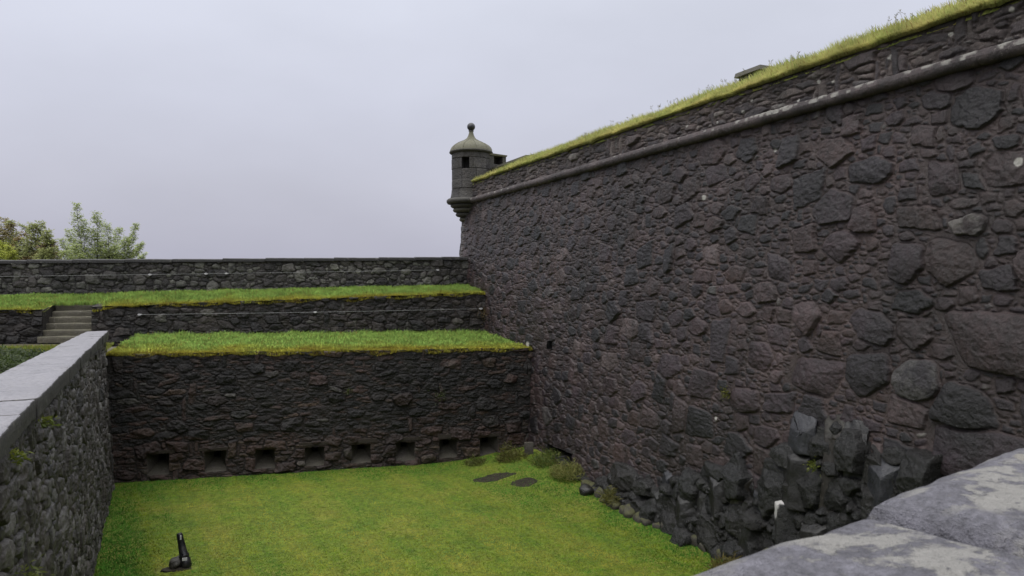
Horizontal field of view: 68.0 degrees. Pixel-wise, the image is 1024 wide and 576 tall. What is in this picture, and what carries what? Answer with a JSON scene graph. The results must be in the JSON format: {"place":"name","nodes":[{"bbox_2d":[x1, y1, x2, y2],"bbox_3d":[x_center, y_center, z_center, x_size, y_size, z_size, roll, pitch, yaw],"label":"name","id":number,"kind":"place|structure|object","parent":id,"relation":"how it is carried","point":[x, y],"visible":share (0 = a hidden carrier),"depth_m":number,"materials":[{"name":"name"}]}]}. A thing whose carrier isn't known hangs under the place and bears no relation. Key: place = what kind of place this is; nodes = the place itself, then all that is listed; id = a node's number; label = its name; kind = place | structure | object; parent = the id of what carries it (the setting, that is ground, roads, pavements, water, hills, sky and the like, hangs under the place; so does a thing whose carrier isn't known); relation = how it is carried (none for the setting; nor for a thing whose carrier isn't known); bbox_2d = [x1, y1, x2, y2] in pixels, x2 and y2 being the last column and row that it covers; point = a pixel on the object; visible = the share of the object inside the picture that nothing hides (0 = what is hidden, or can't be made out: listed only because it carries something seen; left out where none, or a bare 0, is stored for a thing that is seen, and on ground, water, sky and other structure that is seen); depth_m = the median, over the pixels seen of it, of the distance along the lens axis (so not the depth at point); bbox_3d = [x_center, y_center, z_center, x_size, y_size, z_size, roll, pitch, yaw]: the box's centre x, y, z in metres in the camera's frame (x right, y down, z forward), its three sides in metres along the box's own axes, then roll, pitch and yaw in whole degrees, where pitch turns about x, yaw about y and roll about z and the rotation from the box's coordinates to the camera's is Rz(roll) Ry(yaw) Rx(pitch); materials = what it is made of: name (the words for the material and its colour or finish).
{"place":"outdoors","nodes":[
{"label":"outdoors","id":0,"kind":"place"},
{"bbox_2d":[0,342,113,370],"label":"ground","id":1,"kind":"structure","parent":0,"point":[31,345],"depth_m":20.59,"materials":[{"name":"green plant"}]},
{"bbox_2d":[0,344,47,373],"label":"hedge","id":2,"kind":"object","parent":1,"relation":"on","point":[12,358],"visible":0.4,"depth_m":15.05,"materials":[{"name":"green plant"}]},
{"bbox_2d":[0,289,482,311],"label":"terrace","id":3,"kind":"structure","parent":0,"point":[179,302],"depth_m":22.42,"materials":[{"name":"green plant"}]},
{"bbox_2d":[0,257,468,303],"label":"parapet wall","id":4,"kind":"structure","parent":3,"relation":"on","point":[46,276],"depth_m":23.74,"materials":[{"name":"grey stone"}]},
{"bbox_2d":[0,269,438,276],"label":"wall wire","id":5,"kind":"object","parent":4,"relation":"attached to","point":[222,273],"depth_m":23.64,"materials":[{"name":"grey metal"}]},
{"bbox_2d":[0,284,484,313],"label":"terrace grass","id":6,"kind":"structure","parent":3,"relation":"on","point":[174,296],"depth_m":22.77,"materials":[{"name":"green plant"}]},
{"bbox_2d":[119,339,546,353],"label":"terrace","id":7,"kind":"structure","parent":0,"point":[286,351],"depth_m":19.52,"materials":[{"name":"green plant"}]},
{"bbox_2d":[0,293,485,346],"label":"terrace wall","id":8,"kind":"structure","parent":7,"relation":"on","point":[120,324],"depth_m":22.45,"materials":[{"name":"stone"}]},
{"bbox_2d":[37,304,93,342],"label":"stone steps","id":9,"kind":"structure","parent":8,"relation":"attached to","point":[65,323],"depth_m":21.44,"materials":[{"name":"grey stone"}]},
{"bbox_2d":[138,308,482,314],"bbox_3d":[-5.750,0.699,22.686,9.950,0.129,0.130,0,0,-15],"label":"wall wire","id":10,"kind":"object","parent":8,"relation":"attached to","point":[298,312],"depth_m":22.49,"materials":[{"name":"grey metal"}]},
{"bbox_2d":[477,299,487,324],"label":"plant","id":11,"kind":"object","parent":8,"relation":"attached to","point":[483,314],"visible":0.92,"depth_m":23.76,"materials":[{"name":"green plant"}]},
{"bbox_2d":[106,328,532,357],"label":"terrace grass","id":12,"kind":"structure","parent":7,"relation":"on","point":[190,343],"depth_m":20.61,"materials":[{"name":"green plant"}]},
{"bbox_2d":[93,446,722,575],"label":"lawn","id":13,"kind":"structure","parent":0,"point":[409,500],"depth_m":14.82,"materials":[{"name":"green plant"}]},
{"bbox_2d":[0,331,114,575],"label":"side wall","id":14,"kind":"structure","parent":13,"relation":"on","point":[56,491],"depth_m":9.38,"materials":[{"name":"stone"}]},
{"bbox_2d":[8,447,32,465],"bbox_3d":[-4.070,1.398,6.278,0.173,0.162,0.177,0,1,26],"label":"plant","id":15,"kind":"object","parent":14,"relation":"attached to","point":[16,454],"visible":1,"depth_m":6.25,"materials":[{"name":"green plant"}]},
{"bbox_2d":[8,554,54,575],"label":"plant","id":16,"kind":"object","parent":14,"relation":"attached to","point":[34,574],"visible":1,"depth_m":6.02,"materials":[{"name":"green plant"}]},
{"bbox_2d":[34,415,61,427],"bbox_3d":[-4.733,1.371,7.751,0.259,0.145,0.184,0,1,-23],"label":"plant","id":17,"kind":"object","parent":14,"relation":"attached to","point":[45,420],"visible":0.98,"depth_m":7.75,"materials":[{"name":"green plant"}]},
{"bbox_2d":[160,567,191,572],"bbox_3d":[-5.548,4.652,12.559,0.500,0.082,0.272,0,1,-23],"label":"soil mound","id":18,"kind":"object","parent":13,"relation":"on","point":[166,569],"visible":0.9,"depth_m":12.48,"materials":[{"name":"soil"}]},
{"bbox_2d":[169,532,191,569],"bbox_3d":[-5.507,4.386,12.602,0.355,0.619,0.205,0,1,-23],"label":"cannon","id":19,"kind":"object","parent":13,"relation":"on","point":[182,559],"visible":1,"depth_m":12.58,"materials":[{"name":"grey metal"}]},
{"bbox_2d":[106,348,532,482],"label":"ditch wall","id":20,"kind":"structure","parent":13,"relation":"on","point":[195,417],"depth_m":19.11,"materials":[{"name":"stone"}]},
{"bbox_2d":[461,454,488,466],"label":"weed clump","id":21,"kind":"object","parent":13,"relation":"on","point":[475,460],"visible":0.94,"depth_m":19.38,"materials":[{"name":"green plant"}]},
{"bbox_2d":[473,472,537,486],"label":"bare soil","id":22,"kind":"structure","parent":13,"relation":"on","point":[527,482],"depth_m":17.91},
{"bbox_2d":[492,440,527,464],"bbox_3d":[0.004,4.231,19.382,1.096,0.649,1.051,0,1,-23],"label":"weed clump","id":23,"kind":"object","parent":13,"relation":"on","point":[502,457],"visible":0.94,"depth_m":19.32,"materials":[{"name":"green plant"}]},
{"bbox_2d":[524,442,532,455],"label":"upright slab","id":24,"kind":"structure","parent":13,"relation":"on","point":[528,447],"depth_m":19.41,"materials":[{"name":"stone"}]},
{"bbox_2d":[527,447,563,467],"bbox_3d":[0.896,4.183,18.813,1.149,0.595,1.182,0,1,-23],"label":"weed clump","id":25,"kind":"object","parent":13,"relation":"on","point":[540,457],"visible":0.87,"depth_m":18.62,"materials":[{"name":"green plant"}]},
{"bbox_2d":[547,453,587,481],"bbox_3d":[1.355,4.234,17.792,1.150,0.699,1.128,0,1,35],"label":"weed clump","id":26,"kind":"object","parent":13,"relation":"on","point":[562,473],"visible":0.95,"depth_m":17.60,"materials":[{"name":"green plant"}]},
{"bbox_2d":[579,484,593,495],"bbox_3d":[1.640,4.516,16.658,0.315,0.396,0.341,0,1,-23],"label":"boulder","id":27,"kind":"object","parent":13,"relation":"on","point":[585,489],"visible":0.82,"depth_m":16.55,"materials":[{"name":"grey stone"}]},
{"bbox_2d":[581,479,591,484],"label":"edging stone","id":28,"kind":"object","parent":13,"relation":"on","point":[586,481],"visible":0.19,"depth_m":17.20,"materials":[{"name":"grey stone"}]},
{"bbox_2d":[594,487,603,497],"bbox_3d":[1.898,4.543,16.496,0.268,0.427,0.395,0,1,-23],"label":"edging stone","id":29,"kind":"object","parent":13,"relation":"on","point":[596,495],"visible":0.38,"depth_m":16.35,"materials":[{"name":"grey stone"}]},
{"bbox_2d":[596,485,623,504],"bbox_3d":[2.054,4.345,15.898,0.656,0.472,0.715,0,1,-23],"label":"weed clump","id":30,"kind":"object","parent":13,"relation":"on","point":[609,499],"visible":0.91,"depth_m":15.80,"materials":[{"name":"green plant"}]},
{"bbox_2d":[610,501,620,509],"bbox_3d":[2.149,4.529,15.712,0.239,0.220,0.308,0,1,-23],"label":"edging stone","id":31,"kind":"object","parent":13,"relation":"on","point":[616,505],"visible":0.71,"depth_m":15.62,"materials":[{"name":"grey stone"}]},
{"bbox_2d":[619,505,624,514],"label":"edging stone","id":32,"kind":"object","parent":13,"relation":"on","point":[621,507],"visible":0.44,"depth_m":15.36,"materials":[{"name":"grey stone"}]},
{"bbox_2d":[623,504,634,517],"bbox_3d":[2.382,4.549,15.220,0.309,0.379,0.380,0,0,11],"label":"edging stone","id":33,"kind":"object","parent":13,"relation":"on","point":[628,511],"visible":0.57,"depth_m":15.12,"materials":[{"name":"grey stone"}]},
{"bbox_2d":[632,512,640,522],"bbox_3d":[2.526,4.556,14.946,0.313,0.361,0.453,0,0,-13],"label":"edging stone","id":34,"kind":"object","parent":13,"relation":"on","point":[635,517],"visible":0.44,"depth_m":14.85,"materials":[{"name":"grey stone"}]},
{"bbox_2d":[640,518,651,525],"bbox_3d":[2.610,4.575,14.755,0.304,0.245,0.358,0,1,-23],"label":"edging stone","id":35,"kind":"object","parent":13,"relation":"on","point":[645,522],"visible":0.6,"depth_m":14.59,"materials":[{"name":"grey stone"}]},
{"bbox_2d":[652,522,659,528],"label":"edging stone","id":36,"kind":"object","parent":13,"relation":"on","point":[656,525],"visible":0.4,"depth_m":14.40,"materials":[{"name":"grey stone"}]},
{"bbox_2d":[691,534,697,546],"bbox_3d":[3.318,4.545,13.523,0.305,0.401,0.423,0,1,-23],"label":"edging stone","id":37,"kind":"object","parent":13,"relation":"on","point":[694,540],"visible":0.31,"depth_m":13.41,"materials":[{"name":"grey stone"}]},
{"bbox_2d":[698,543,705,551],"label":"edging stone","id":38,"kind":"object","parent":13,"relation":"on","point":[701,546],"visible":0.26,"depth_m":13.22,"materials":[{"name":"grey stone"}]},
{"bbox_2d":[716,549,721,558],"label":"edging stone","id":39,"kind":"object","parent":13,"relation":"on","point":[718,552],"visible":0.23,"depth_m":12.77,"materials":[{"name":"grey stone"}]},
{"bbox_2d":[703,549,742,569],"bbox_3d":[3.437,4.431,12.017,0.831,0.530,0.873,0,1,-23],"label":"weed clump","id":40,"kind":"object","parent":13,"relation":"on","point":[718,560],"visible":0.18,"depth_m":12.12,"materials":[{"name":"green plant"}]},
{"bbox_2d":[459,0,1023,496],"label":"rampart wall","id":41,"kind":"structure","parent":13,"relation":"on","point":[823,242],"depth_m":12.17,"materials":[{"name":"stone"}]},
{"bbox_2d":[447,123,506,221],"bbox_3d":[-1.248,-4.010,26.424,2.080,3.446,1.710,0,1,-23],"label":"sentry turret","id":42,"kind":"object","parent":41,"relation":"on","point":[473,157],"visible":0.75,"depth_m":25.81,"materials":[{"name":"grey stone"}]},
{"bbox_2d":[492,154,532,171],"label":"walk wall","id":43,"kind":"structure","parent":41,"relation":"on","point":[500,165],"depth_m":25.05,"materials":[{"name":"grey stone"}]},
{"bbox_2d":[719,386,730,400],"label":"plant","id":44,"kind":"object","parent":41,"relation":"attached to","point":[725,395],"visible":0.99,"depth_m":13.13,"materials":[{"name":"green plant"}]},
{"bbox_2d":[471,0,1020,184],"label":"turf bank","id":45,"kind":"structure","parent":41,"relation":"on","point":[906,39],"depth_m":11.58,"materials":[{"name":"green plant"}]},
{"bbox_2d":[734,65,767,80],"bbox_3d":[4.936,-3.973,15.198,0.600,0.750,0.760,0,1,-23],"label":"stone slab","id":46,"kind":"object","parent":45,"relation":"on","point":[752,70],"visible":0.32,"depth_m":15.04,"materials":[{"name":"stone"}]},
{"bbox_2d":[582,0,966,135],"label":"weed stalks","id":47,"kind":"object","parent":45,"relation":"on","point":[790,57],"visible":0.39,"depth_m":13.57,"materials":[{"name":"yellow"}]},
{"bbox_2d":[551,410,943,559],"bbox_3d":[3.477,3.188,13.898,1.347,3.150,14.267,0,1,-23],"label":"rock outcrop","id":48,"kind":"object","parent":13,"relation":"on","point":[712,507],"visible":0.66,"depth_m":11.61,"materials":[{"name":"grey stone"}]},
{"bbox_2d":[803,456,820,476],"bbox_3d":[4.381,2.594,11.023,0.256,0.288,0.193,0,1,-23],"label":"plant","id":49,"kind":"object","parent":48,"relation":"attached to","point":[812,465],"visible":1,"depth_m":11.03,"materials":[{"name":"green plant"}]},
{"bbox_2d":[693,448,1023,575],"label":"bridge parapet","id":50,"kind":"structure","parent":13,"relation":"on","point":[969,522],"depth_m":1.05,"materials":[{"name":"stone"}]},
{"bbox_2d":[0,0,964,259],"label":"sky","id":51,"kind":"structure","parent":0,"point":[221,129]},
{"label":"ground","id":52,"kind":"structure","parent":0,"visible":0},
{"bbox_2d":[0,240,19,259],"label":"leafy bush","id":53,"kind":"object","parent":52,"relation":"on","point":[5,255],"visible":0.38,"depth_m":30.56,"materials":[{"name":"green plant"}]},
{"bbox_2d":[0,217,23,257],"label":"rowan tree","id":54,"kind":"object","parent":52,"relation":"on","point":[8,235],"visible":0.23,"depth_m":35.63,"materials":[{"name":"green plant"}]},
{"bbox_2d":[9,220,63,259],"bbox_3d":[-21.775,0.751,34.714,2.914,7.805,3.275,0,1,-23],"label":"rowan tree","id":55,"kind":"object","parent":52,"relation":"on","point":[48,249],"visible":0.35,"depth_m":34.64,"materials":[{"name":"green plant"}]},
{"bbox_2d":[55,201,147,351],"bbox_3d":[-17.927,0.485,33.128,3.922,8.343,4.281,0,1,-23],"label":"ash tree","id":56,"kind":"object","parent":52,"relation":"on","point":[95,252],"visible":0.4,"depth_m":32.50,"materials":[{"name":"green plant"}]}
]}

